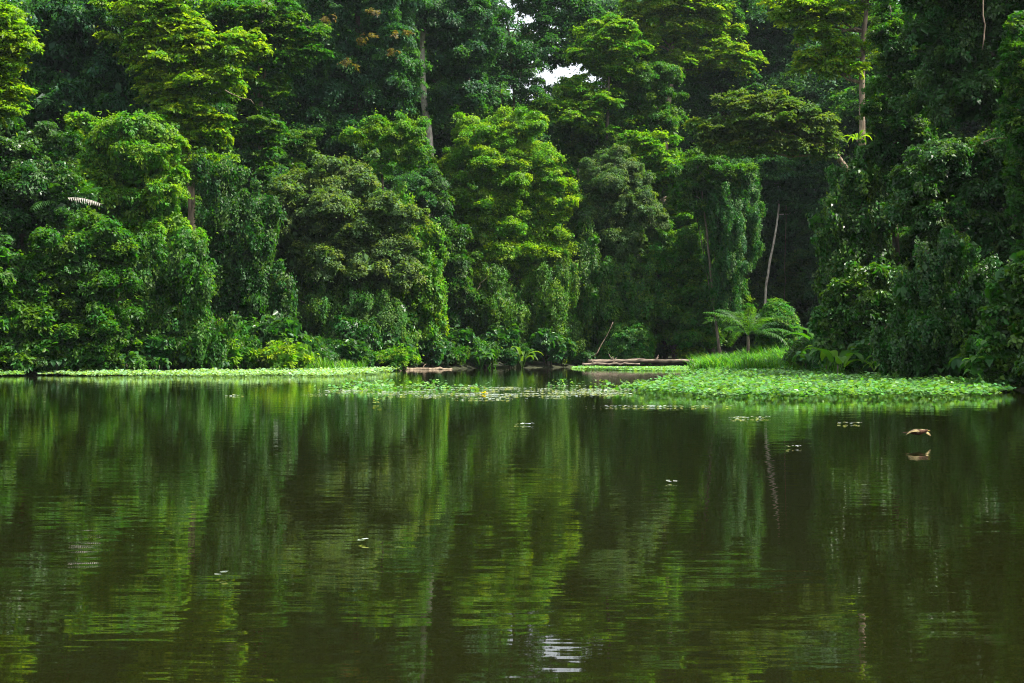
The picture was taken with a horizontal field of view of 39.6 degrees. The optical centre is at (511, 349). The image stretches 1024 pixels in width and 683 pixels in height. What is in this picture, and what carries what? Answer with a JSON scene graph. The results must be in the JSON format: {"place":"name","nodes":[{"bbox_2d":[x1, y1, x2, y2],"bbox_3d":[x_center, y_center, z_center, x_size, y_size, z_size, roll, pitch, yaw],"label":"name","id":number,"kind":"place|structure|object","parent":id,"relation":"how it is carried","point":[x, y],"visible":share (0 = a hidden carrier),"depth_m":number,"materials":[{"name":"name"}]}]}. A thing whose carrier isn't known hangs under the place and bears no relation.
{"place":"outdoors","nodes":[
{"label":"outdoors","id":0,"kind":"place"},
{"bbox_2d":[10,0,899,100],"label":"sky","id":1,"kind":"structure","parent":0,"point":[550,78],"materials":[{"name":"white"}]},
{"bbox_2d":[0,366,1023,682],"bbox_3d":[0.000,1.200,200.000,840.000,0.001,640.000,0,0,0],"label":"river water","id":2,"kind":"structure","parent":0,"point":[572,538],"depth_m":9.35,"materials":[{"name":"green liquid"}]},
{"bbox_2d":[36,366,398,375],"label":"floating plants","id":3,"kind":"object","parent":2,"relation":"on","point":[321,371],"visible":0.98,"depth_m":65.56,"materials":[{"name":"green plant"}]},
{"bbox_2d":[570,365,690,370],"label":"floating plants","id":4,"kind":"object","parent":2,"relation":"on","point":[663,368],"visible":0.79,"depth_m":86.80,"materials":[{"name":"green plant"}]},
{"bbox_2d":[588,355,696,362],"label":"fallen log","id":5,"kind":"object","parent":2,"relation":"on","point":[635,360],"visible":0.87,"depth_m":99.06,"materials":[{"name":"brown wood"}]},
{"bbox_2d":[620,365,1016,396],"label":"floating plants","id":6,"kind":"object","parent":2,"relation":"on","point":[800,382],"visible":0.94,"depth_m":39.93,"materials":[{"name":"green plant"}]},
{"bbox_2d":[0,349,1023,390],"bbox_3d":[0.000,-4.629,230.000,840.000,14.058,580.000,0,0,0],"label":"ground","id":7,"kind":"structure","parent":0,"point":[535,364],"depth_m":96.06,"materials":[{"name":"brown soil"}]},
{"bbox_2d":[0,0,48,134],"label":"leafy tree","id":8,"kind":"object","parent":7,"relation":"on","point":[18,38],"visible":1,"depth_m":63.49,"materials":[{"name":"green plant"}]},
{"bbox_2d":[0,228,66,374],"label":"leafy tree","id":9,"kind":"object","parent":7,"relation":"on","point":[35,327],"visible":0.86,"depth_m":66.83,"materials":[{"name":"green plant"}]},
{"bbox_2d":[0,117,109,271],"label":"leafy tree","id":10,"kind":"object","parent":7,"relation":"on","point":[29,172],"visible":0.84,"depth_m":70.63,"materials":[{"name":"green plant"}]},
{"bbox_2d":[29,183,102,235],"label":"palm tree","id":11,"kind":"object","parent":7,"relation":"on","point":[51,185],"visible":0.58,"depth_m":70.15,"materials":[{"name":"green plant"}]},
{"bbox_2d":[52,339,90,374],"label":"shrub","id":12,"kind":"object","parent":7,"relation":"on","point":[73,366],"visible":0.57,"depth_m":67.68,"materials":[{"name":"green plant"}]},
{"bbox_2d":[7,205,156,370],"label":"leafy tree","id":13,"kind":"object","parent":7,"relation":"on","point":[87,269],"visible":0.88,"depth_m":67.93,"materials":[{"name":"green plant"}]},
{"bbox_2d":[1,0,184,160],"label":"broad tree","id":14,"kind":"object","parent":7,"relation":"on","point":[91,76],"visible":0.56,"depth_m":83.93,"materials":[{"name":"green plant"}]},
{"bbox_2d":[57,104,217,308],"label":"domed tree","id":15,"kind":"object","parent":7,"relation":"on","point":[135,178],"visible":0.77,"depth_m":74.63,"materials":[{"name":"green plant"}]},
{"bbox_2d":[130,333,173,368],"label":"climber thicket","id":16,"kind":"object","parent":7,"relation":"on","point":[151,345],"visible":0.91,"depth_m":70.30,"materials":[{"name":"green plant"}]},
{"bbox_2d":[106,225,241,369],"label":"creeper clad tree","id":17,"kind":"object","parent":7,"relation":"on","point":[186,320],"visible":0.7,"depth_m":70.95,"materials":[{"name":"green plant"}]},
{"bbox_2d":[87,0,287,230],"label":"layered tree","id":18,"kind":"object","parent":7,"relation":"on","point":[156,34],"visible":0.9,"depth_m":82.08,"materials":[{"name":"green plant"}]},
{"bbox_2d":[166,157,213,298],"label":"forest tree","id":19,"kind":"object","parent":7,"relation":"on","point":[184,206],"visible":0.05,"depth_m":84.49,"materials":[{"name":"green plant"}]},
{"bbox_2d":[193,130,251,205],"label":"forest tree","id":20,"kind":"object","parent":7,"relation":"on","point":[199,192],"visible":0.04,"depth_m":89.75,"materials":[{"name":"green plant"}]},
{"bbox_2d":[175,55,279,150],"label":"forest tree","id":21,"kind":"object","parent":7,"relation":"on","point":[220,107],"visible":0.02,"depth_m":98.39,"materials":[{"name":"green plant"}]},
{"bbox_2d":[223,330,262,369],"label":"shrub","id":22,"kind":"object","parent":7,"relation":"on","point":[257,343],"visible":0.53,"depth_m":73.50,"materials":[{"name":"green plant"}]},
{"bbox_2d":[223,317,262,364],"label":"shrub","id":23,"kind":"object","parent":7,"relation":"on","point":[250,330],"visible":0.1,"depth_m":75.26,"materials":[{"name":"green plant"}]},
{"bbox_2d":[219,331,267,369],"bbox_3d":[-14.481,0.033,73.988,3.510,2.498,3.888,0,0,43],"label":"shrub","id":24,"kind":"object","parent":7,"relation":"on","point":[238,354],"visible":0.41,"depth_m":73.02,"materials":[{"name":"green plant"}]},
{"bbox_2d":[186,146,302,325],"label":"creeper clad tree","id":25,"kind":"object","parent":7,"relation":"on","point":[240,221],"visible":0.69,"depth_m":79.01,"materials":[{"name":"green plant"}]},
{"bbox_2d":[231,144,298,323],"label":"forest tree","id":26,"kind":"object","parent":7,"relation":"on","point":[248,159],"visible":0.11,"depth_m":87.32,"materials":[{"name":"green plant"}]},
{"bbox_2d":[194,0,338,192],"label":"tall tree","id":27,"kind":"object","parent":7,"relation":"on","point":[263,128],"visible":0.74,"depth_m":87.12,"materials":[{"name":"green plant"}]},
{"bbox_2d":[228,9,329,171],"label":"forest tree","id":28,"kind":"object","parent":7,"relation":"on","point":[237,144],"visible":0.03,"depth_m":106.19,"materials":[{"name":"green plant"}]},
{"bbox_2d":[252,309,309,359],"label":"shrub","id":29,"kind":"object","parent":7,"relation":"on","point":[282,328],"visible":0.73,"depth_m":74.79,"materials":[{"name":"green plant"}]},
{"bbox_2d":[248,120,325,288],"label":"forest tree","id":30,"kind":"object","parent":7,"relation":"on","point":[299,144],"visible":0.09,"depth_m":94.78,"materials":[{"name":"green plant"}]},
{"bbox_2d":[257,334,319,369],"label":"shrub","id":31,"kind":"object","parent":7,"relation":"on","point":[281,354],"visible":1,"depth_m":72.79,"materials":[{"name":"green plant"}]},
{"bbox_2d":[253,355,369,368],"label":"tall grass","id":32,"kind":"structure","parent":7,"relation":"on","point":[320,362],"depth_m":76.77,"materials":[{"name":"green plant"}]},
{"bbox_2d":[255,147,432,315],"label":"domed tree","id":33,"kind":"object","parent":7,"relation":"on","point":[335,228],"visible":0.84,"depth_m":85.55,"materials":[{"name":"green plant"}]},
{"bbox_2d":[282,268,414,368],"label":"shrub","id":34,"kind":"object","parent":7,"relation":"on","point":[318,306],"visible":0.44,"depth_m":84.95,"materials":[{"name":"green plant"}]},
{"bbox_2d":[331,337,368,364],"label":"shrub","id":35,"kind":"object","parent":7,"relation":"on","point":[353,350],"visible":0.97,"depth_m":80.38,"materials":[{"name":"green plant"}]},
{"bbox_2d":[263,0,437,174],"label":"tall tree","id":36,"kind":"object","parent":7,"relation":"on","point":[371,62],"visible":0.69,"depth_m":102.30,"materials":[{"name":"green plant"}]},
{"bbox_2d":[321,312,390,351],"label":"shrub","id":37,"kind":"object","parent":7,"relation":"on","point":[368,334],"visible":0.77,"depth_m":83.99,"materials":[{"name":"green plant"}]},
{"bbox_2d":[335,108,436,194],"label":"tree","id":38,"kind":"object","parent":7,"relation":"on","point":[400,139],"visible":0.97,"depth_m":89.35,"materials":[{"name":"green plant"}]},
{"bbox_2d":[376,330,412,351],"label":"climber thicket","id":39,"kind":"object","parent":7,"relation":"on","point":[396,340],"visible":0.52,"depth_m":84.72,"materials":[{"name":"green plant"}]},
{"bbox_2d":[359,157,431,296],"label":"forest tree","id":40,"kind":"object","parent":7,"relation":"on","point":[418,182],"visible":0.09,"depth_m":95.02,"materials":[{"name":"green plant"}]},
{"bbox_2d":[378,340,423,370],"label":"shrub","id":41,"kind":"object","parent":7,"relation":"on","point":[401,358],"visible":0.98,"depth_m":83.33,"materials":[{"name":"green plant"}]},
{"bbox_2d":[389,297,423,344],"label":"climber thicket","id":42,"kind":"object","parent":7,"relation":"on","point":[411,322],"visible":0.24,"depth_m":88.60,"materials":[{"name":"green plant"}]},
{"bbox_2d":[374,181,451,358],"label":"creeper clad tree","id":43,"kind":"object","parent":7,"relation":"on","point":[426,301],"visible":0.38,"depth_m":89.22,"materials":[{"name":"green plant"}]},
{"bbox_2d":[351,14,511,130],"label":"forest tree","id":44,"kind":"object","parent":7,"relation":"on","point":[420,113],"depth_m":128.41,"materials":[{"name":"green plant"}]},
{"bbox_2d":[418,332,447,367],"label":"shrub","id":45,"kind":"object","parent":7,"relation":"on","point":[439,351],"visible":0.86,"depth_m":89.04,"materials":[{"name":"green plant"}]},
{"bbox_2d":[364,0,509,225],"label":"pale trunk tree","id":46,"kind":"object","parent":7,"relation":"on","point":[467,47],"visible":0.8,"depth_m":108.93,"materials":[{"name":"green plant"}]},
{"bbox_2d":[404,155,487,336],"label":"leafy tree","id":47,"kind":"object","parent":7,"relation":"on","point":[436,196],"visible":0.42,"depth_m":98.81,"materials":[{"name":"green plant"}]},
{"bbox_2d":[440,324,479,354],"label":"climber thicket","id":48,"kind":"object","parent":7,"relation":"on","point":[463,337],"visible":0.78,"depth_m":95.40,"materials":[{"name":"green plant"}]},
{"bbox_2d":[414,21,543,227],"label":"forest tree","id":49,"kind":"object","parent":7,"relation":"on","point":[441,138],"visible":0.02,"depth_m":119.73,"materials":[{"name":"green plant"}]},
{"bbox_2d":[418,23,545,110],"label":"forest tree","id":50,"kind":"object","parent":7,"relation":"on","point":[535,69],"depth_m":135.99,"materials":[{"name":"green plant"}]},
{"bbox_2d":[470,337,500,367],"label":"shrub","id":51,"kind":"object","parent":7,"relation":"on","point":[478,345],"visible":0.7,"depth_m":94.40,"materials":[{"name":"green plant"}]},
{"bbox_2d":[480,320,524,350],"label":"shrub","id":52,"kind":"object","parent":7,"relation":"on","point":[506,336],"visible":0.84,"depth_m":98.36,"materials":[{"name":"green plant"}]},
{"bbox_2d":[423,102,584,290],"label":"round tree","id":53,"kind":"object","parent":7,"relation":"on","point":[507,203],"visible":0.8,"depth_m":101.49,"materials":[{"name":"green plant"}]},
{"bbox_2d":[497,347,519,367],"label":"shrub","id":54,"kind":"object","parent":7,"relation":"on","point":[510,358],"visible":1,"depth_m":94.81,"materials":[{"name":"green plant"}]},
{"bbox_2d":[445,235,592,364],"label":"creeper clad tree","id":55,"kind":"object","parent":7,"relation":"on","point":[543,304],"visible":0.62,"depth_m":100.30,"materials":[{"name":"green plant"}]},
{"bbox_2d":[433,0,609,118],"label":"tall tree","id":56,"kind":"object","parent":7,"relation":"on","point":[550,51],"visible":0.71,"depth_m":117.08,"materials":[{"name":"green plant"}]},
{"bbox_2d":[531,93,562,141],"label":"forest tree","id":57,"kind":"object","parent":7,"relation":"on","point":[546,134],"visible":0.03,"depth_m":135.04,"materials":[{"name":"green plant"}]},
{"bbox_2d":[529,324,566,365],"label":"climber thicket","id":58,"kind":"object","parent":7,"relation":"on","point":[546,342],"visible":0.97,"depth_m":97.52,"materials":[{"name":"green plant"}]},
{"bbox_2d":[546,334,577,365],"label":"climber thicket","id":59,"kind":"object","parent":7,"relation":"on","point":[570,353],"visible":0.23,"depth_m":99.31,"materials":[{"name":"green plant"}]},
{"bbox_2d":[541,163,622,308],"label":"forest tree","id":60,"kind":"object","parent":7,"relation":"on","point":[565,169],"visible":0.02,"depth_m":111.16,"materials":[{"name":"green plant"}]},
{"bbox_2d":[527,10,658,146],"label":"layered tree","id":61,"kind":"object","parent":7,"relation":"on","point":[608,41],"visible":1,"depth_m":110.97,"materials":[{"name":"green plant"}]},
{"bbox_2d":[567,0,661,117],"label":"forest tree","id":62,"kind":"object","parent":7,"relation":"on","point":[611,6],"visible":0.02,"depth_m":138.06,"materials":[{"name":"green plant"}]},
{"bbox_2d":[557,215,676,352],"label":"creeper clad tree","id":63,"kind":"object","parent":7,"relation":"on","point":[608,295],"visible":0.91,"depth_m":101.87,"materials":[{"name":"green plant"}]},
{"bbox_2d":[562,140,672,283],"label":"domed tree","id":64,"kind":"object","parent":7,"relation":"on","point":[613,173],"visible":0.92,"depth_m":103.62,"materials":[{"name":"green plant"}]},
{"bbox_2d":[546,55,688,177],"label":"leafy tree","id":65,"kind":"object","parent":7,"relation":"on","point":[647,83],"visible":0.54,"depth_m":112.50,"materials":[{"name":"green plant"}]},
{"bbox_2d":[588,319,657,365],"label":"creeper mound","id":66,"kind":"object","parent":7,"relation":"on","point":[631,341],"visible":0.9,"depth_m":100.66,"materials":[{"name":"green plant"}]},
{"bbox_2d":[584,279,730,358],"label":"leafy tree","id":67,"kind":"object","parent":7,"relation":"on","point":[662,349],"visible":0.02,"depth_m":105.90,"materials":[{"name":"green plant"}]},
{"bbox_2d":[612,122,706,357],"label":"leafy tree","id":68,"kind":"object","parent":7,"relation":"on","point":[648,151],"visible":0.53,"depth_m":107.00,"materials":[{"name":"green plant"}]},
{"bbox_2d":[621,21,718,204],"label":"forest tree","id":69,"kind":"object","parent":7,"relation":"on","point":[644,60],"visible":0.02,"depth_m":129.88,"materials":[{"name":"green plant"}]},
{"bbox_2d":[635,219,732,363],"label":"columnar tree","id":70,"kind":"object","parent":7,"relation":"on","point":[677,266],"visible":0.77,"depth_m":103.26,"materials":[{"name":"green plant"}]},
{"bbox_2d":[604,0,769,203],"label":"layered tree","id":71,"kind":"object","parent":7,"relation":"on","point":[719,51],"visible":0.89,"depth_m":120.65,"materials":[{"name":"green plant"}]},
{"bbox_2d":[672,345,706,362],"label":"shrub","id":72,"kind":"object","parent":7,"relation":"on","point":[687,351],"visible":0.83,"depth_m":103.36,"materials":[{"name":"green plant"}]},
{"bbox_2d":[667,153,759,353],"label":"leafy tree","id":73,"kind":"object","parent":7,"relation":"on","point":[702,167],"visible":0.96,"depth_m":100.26,"materials":[{"name":"green plant"}]},
{"bbox_2d":[673,143,757,355],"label":"shade tree","id":74,"kind":"object","parent":7,"relation":"on","point":[694,151],"visible":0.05,"depth_m":107.17,"materials":[{"name":"green plant"}]},
{"bbox_2d":[673,158,766,352],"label":"creeper curtain","id":75,"kind":"object","parent":7,"relation":"on","point":[734,226],"visible":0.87,"depth_m":100.71,"materials":[{"name":"green plant"}]},
{"bbox_2d":[671,64,769,348],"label":"leafy tree","id":76,"kind":"object","parent":7,"relation":"on","point":[699,89],"visible":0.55,"depth_m":122.75,"materials":[{"name":"green plant"}]},
{"bbox_2d":[656,0,786,347],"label":"forest tree","id":77,"kind":"object","parent":7,"relation":"on","point":[739,10],"visible":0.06,"depth_m":125.66,"materials":[{"name":"green plant"}]},
{"bbox_2d":[715,261,754,351],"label":"forest tree","id":78,"kind":"object","parent":7,"relation":"on","point":[738,346],"visible":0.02,"depth_m":119.02,"materials":[{"name":"green plant"}]},
{"bbox_2d":[683,345,809,370],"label":"tall grass","id":79,"kind":"structure","parent":7,"relation":"on","point":[761,359],"depth_m":74.48,"materials":[{"name":"green plant"}]},
{"bbox_2d":[703,307,792,352],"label":"palm tree","id":80,"kind":"object","parent":7,"relation":"on","point":[740,324],"visible":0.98,"depth_m":89.71,"materials":[{"name":"green plant"}]},
{"bbox_2d":[673,80,848,171],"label":"overhanging tree","id":81,"kind":"object","parent":7,"relation":"on","point":[760,123],"visible":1,"depth_m":83.10,"materials":[{"name":"green plant"}]},
{"bbox_2d":[719,90,829,301],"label":"shade tree","id":82,"kind":"object","parent":7,"relation":"on","point":[780,252],"visible":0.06,"depth_m":125.85,"materials":[{"name":"green plant"}]},
{"bbox_2d":[734,0,817,92],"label":"shade tree","id":83,"kind":"object","parent":7,"relation":"on","point":[769,38],"visible":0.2,"depth_m":129.42,"materials":[{"name":"green plant"}]},
{"bbox_2d":[743,248,811,334],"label":"leafy tree","id":84,"kind":"object","parent":7,"relation":"on","point":[756,286],"visible":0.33,"depth_m":119.69,"materials":[{"name":"green plant"}]},
{"bbox_2d":[753,297,802,352],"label":"creeper mound","id":85,"kind":"object","parent":7,"relation":"on","point":[779,306],"visible":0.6,"depth_m":91.08,"materials":[{"name":"green plant"}]},
{"bbox_2d":[728,153,836,344],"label":"slender tree","id":86,"kind":"object","parent":7,"relation":"on","point":[780,180],"visible":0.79,"depth_m":112.81,"materials":[{"name":"green plant"}]},
{"bbox_2d":[782,336,817,368],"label":"shrub","id":87,"kind":"object","parent":7,"relation":"on","point":[793,350],"visible":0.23,"depth_m":68.74,"materials":[{"name":"green plant"}]},
{"bbox_2d":[797,224,837,319],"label":"forest tree","id":88,"kind":"object","parent":7,"relation":"on","point":[809,292],"visible":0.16,"depth_m":112.02,"materials":[{"name":"green plant"}]},
{"bbox_2d":[758,0,879,287],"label":"forest tree","id":89,"kind":"object","parent":7,"relation":"on","point":[809,87],"visible":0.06,"depth_m":126.86,"materials":[{"name":"green plant"}]},
{"bbox_2d":[756,0,889,144],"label":"tall tree","id":90,"kind":"object","parent":7,"relation":"on","point":[817,20],"visible":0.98,"depth_m":75.34,"materials":[{"name":"green plant"}]},
{"bbox_2d":[791,92,876,308],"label":"forest tree","id":91,"kind":"object","parent":7,"relation":"on","point":[808,270],"visible":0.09,"depth_m":114.55,"materials":[{"name":"green plant"}]},
{"bbox_2d":[801,347,873,373],"bbox_3d":[13.147,0.600,57.126,3.011,1.446,2.920,0,0,27],"label":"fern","id":92,"kind":"object","parent":7,"relation":"on","point":[844,356],"visible":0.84,"depth_m":56.80,"materials":[{"name":"green plant"}]},
{"bbox_2d":[811,74,866,299],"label":"forest tree","id":93,"kind":"object","parent":7,"relation":"on","point":[825,105],"visible":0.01,"depth_m":121.55,"materials":[{"name":"green plant"}]},
{"bbox_2d":[805,137,913,306],"bbox_3d":[15.841,-4.195,63.833,5.465,10.687,2.881,0,0,0],"label":"creeper clad tree","id":94,"kind":"object","parent":7,"relation":"on","point":[862,189],"visible":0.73,"depth_m":63.26,"materials":[{"name":"green plant"}]},
{"bbox_2d":[801,256,918,373],"bbox_3d":[14.786,-1.225,58.788,5.731,5.321,2.918,0,0,0],"label":"bushy tree","id":95,"kind":"object","parent":7,"relation":"on","point":[843,317],"visible":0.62,"depth_m":58.30,"materials":[{"name":"green plant"}]},
{"bbox_2d":[848,327,899,373],"bbox_3d":[14.756,0.107,56.985,2.592,2.071,2.408,0,0,10],"label":"climber thicket","id":96,"kind":"object","parent":7,"relation":"on","point":[862,347],"visible":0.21,"depth_m":56.68,"materials":[{"name":"green plant"}]},
{"bbox_2d":[805,2,973,223],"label":"forest tree","id":97,"kind":"object","parent":7,"relation":"on","point":[849,105],"visible":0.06,"depth_m":112.84,"materials":[{"name":"green plant"}]},
{"bbox_2d":[855,0,937,264],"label":"shade tree","id":98,"kind":"object","parent":7,"relation":"on","point":[889,130],"visible":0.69,"depth_m":63.26,"materials":[{"name":"green plant"}]},
{"bbox_2d":[879,221,934,276],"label":"forest tree","id":99,"kind":"object","parent":7,"relation":"on","point":[907,238],"visible":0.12,"depth_m":66.06,"materials":[{"name":"green plant"}]},
{"bbox_2d":[869,219,1009,380],"bbox_3d":[14.735,-1.458,47.822,5.541,5.901,2.839,0,0,0],"label":"creeper clad tree","id":100,"kind":"object","parent":7,"relation":"on","point":[944,322],"visible":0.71,"depth_m":47.39,"materials":[{"name":"green plant"}]},
{"bbox_2d":[881,128,1022,285],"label":"shade tree","id":101,"kind":"object","parent":7,"relation":"on","point":[941,184],"visible":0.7,"depth_m":50.15,"materials":[{"name":"green plant"}]},
{"bbox_2d":[887,0,1023,274],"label":"shade tree","id":102,"kind":"object","parent":7,"relation":"on","point":[956,79],"visible":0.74,"depth_m":54.05,"materials":[{"name":"green plant"}]},
{"bbox_2d":[949,45,994,137],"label":"forest tree","id":103,"kind":"object","parent":7,"relation":"on","point":[972,124],"depth_m":115.45,"materials":[{"name":"green plant"}]},
{"bbox_2d":[957,331,993,381],"bbox_3d":[15.417,0.300,45.982,2.037,1.871,2.124,0,0,1],"label":"shrub","id":104,"kind":"object","parent":7,"relation":"on","point":[972,344],"visible":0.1,"depth_m":45.95,"materials":[{"name":"green plant"}]},
{"bbox_2d":[965,250,1023,389],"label":"broadleaf tree","id":105,"kind":"object","parent":7,"relation":"on","point":[1001,322],"visible":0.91,"depth_m":42.55,"materials":[{"name":"green plant"}]},
{"bbox_2d":[989,10,1023,252],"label":"leafy tree","id":106,"kind":"object","parent":7,"relation":"on","point":[1009,72],"visible":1,"depth_m":45.59,"materials":[{"name":"green plant"}]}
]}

